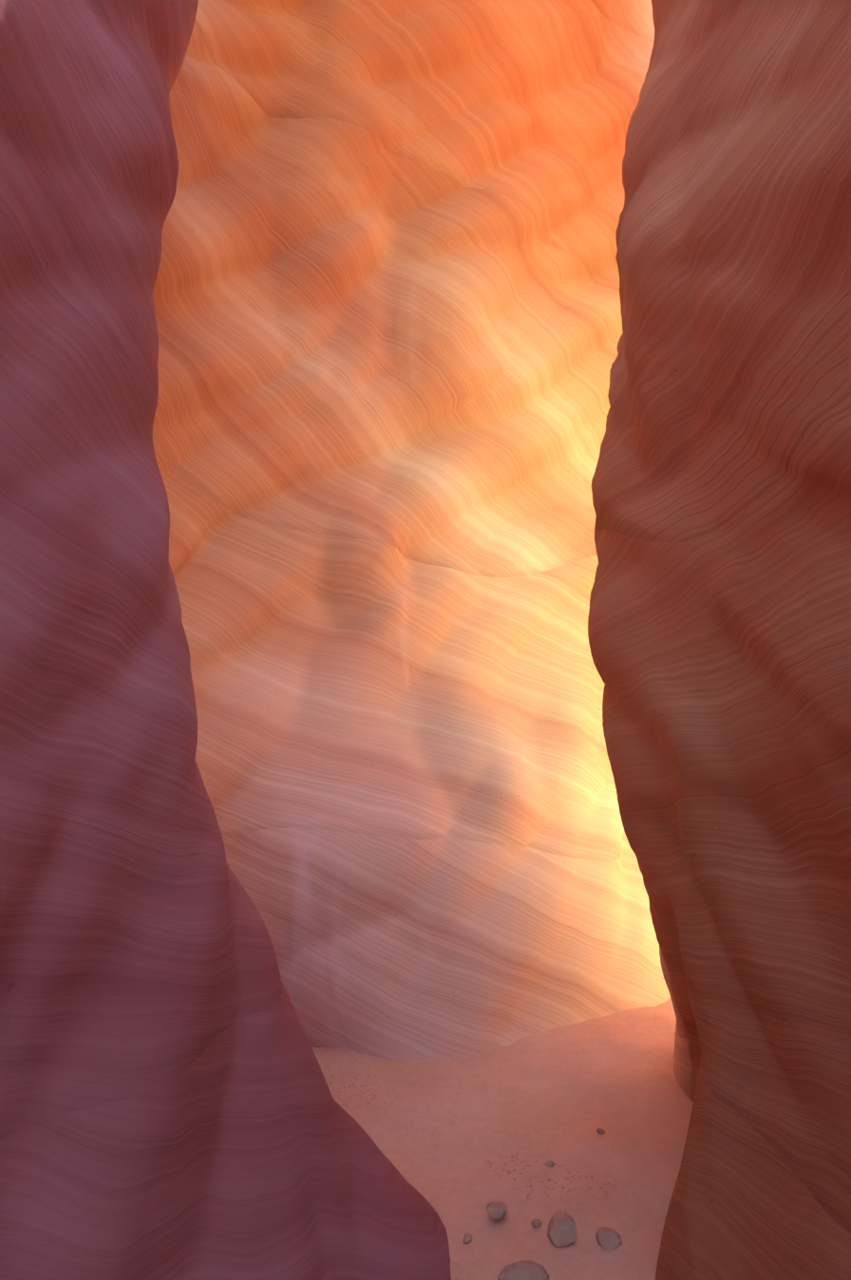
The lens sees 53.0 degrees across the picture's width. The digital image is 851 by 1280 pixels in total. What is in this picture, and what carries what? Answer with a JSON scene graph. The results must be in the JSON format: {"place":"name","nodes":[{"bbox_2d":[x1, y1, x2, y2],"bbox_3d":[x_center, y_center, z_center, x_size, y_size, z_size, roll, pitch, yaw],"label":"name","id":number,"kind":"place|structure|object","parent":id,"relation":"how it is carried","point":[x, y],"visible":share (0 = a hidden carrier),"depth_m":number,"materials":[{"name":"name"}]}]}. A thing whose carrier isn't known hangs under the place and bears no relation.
{"place":"outdoors","nodes":[
{"label":"outdoors","id":0,"kind":"place"},
{"bbox_2d":[0,0,670,1279],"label":"canyon wall","id":1,"kind":"structure","parent":0,"point":[310,325],"depth_m":3.10,"materials":[{"name":"stone"}]},
{"bbox_2d":[311,997,693,1279],"bbox_3d":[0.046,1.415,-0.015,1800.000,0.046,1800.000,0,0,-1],"label":"sand ground","id":2,"kind":"structure","parent":0,"point":[461,1143],"depth_m":2.45,"materials":[{"name":"orange sand"}]},
{"bbox_2d":[463,1233,472,1242],"bbox_3d":[0.099,1.408,2.006,0.020,0.015,0.027,1,7,37],"label":"stone","id":3,"kind":"object","parent":2,"relation":"on","point":[467,1237],"visible":1,"depth_m":2.00,"materials":[{"name":"grey stone"}]},
{"bbox_2d":[487,1201,507,1220],"bbox_3d":[0.176,1.403,2.099,0.055,0.031,0.047,3,0,-18],"label":"stone","id":4,"kind":"object","parent":2,"relation":"on","point":[497,1210],"visible":0.94,"depth_m":2.08,"materials":[{"name":"grey stone"}]},
{"bbox_2d":[497,1260,548,1279],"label":"stone","id":5,"kind":"object","parent":2,"relation":"on","point":[529,1270],"visible":0.98,"depth_m":1.85,"materials":[{"name":"grey stone"}]},
{"bbox_2d":[530,1219,541,1226],"bbox_3d":[0.267,1.407,2.060,0.026,0.014,0.018,-3,-4,-13],"label":"stone","id":6,"kind":"object","parent":2,"relation":"on","point":[536,1222],"visible":1,"depth_m":2.05,"materials":[{"name":"grey stone"}]},
{"bbox_2d":[545,1160,554,1167],"bbox_3d":[0.333,1.407,2.290,0.026,0.016,0.024,-8,-5,37],"label":"stone","id":7,"kind":"object","parent":2,"relation":"on","point":[549,1163],"visible":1,"depth_m":2.29,"materials":[{"name":"grey stone"}]},
{"bbox_2d":[546,1212,576,1247],"bbox_3d":[0.319,1.393,2.022,0.072,0.047,0.072,0,0,-23],"label":"stone","id":8,"kind":"object","parent":2,"relation":"on","point":[561,1231],"visible":0.98,"depth_m":2.00,"materials":[{"name":"grey stone"}]},
{"bbox_2d":[596,1128,604,1134],"bbox_3d":[0.502,1.406,2.442,0.023,0.015,0.025,5,-9,-19],"label":"stone","id":9,"kind":"object","parent":2,"relation":"on","point":[600,1131],"visible":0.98,"depth_m":2.44,"materials":[{"name":"grey stone"}]},
{"bbox_2d":[595,1226,621,1250],"bbox_3d":[0.429,1.400,1.994,0.056,0.042,0.056,5,1,-26],"label":"stone","id":10,"kind":"object","parent":2,"relation":"on","point":[608,1238],"visible":0.96,"depth_m":1.98,"materials":[{"name":"grey stone"}]},
{"bbox_2d":[587,0,850,1279],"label":"canyon wall","id":11,"kind":"structure","parent":0,"point":[719,627],"depth_m":1.77,"materials":[{"name":"stone"}]}
]}

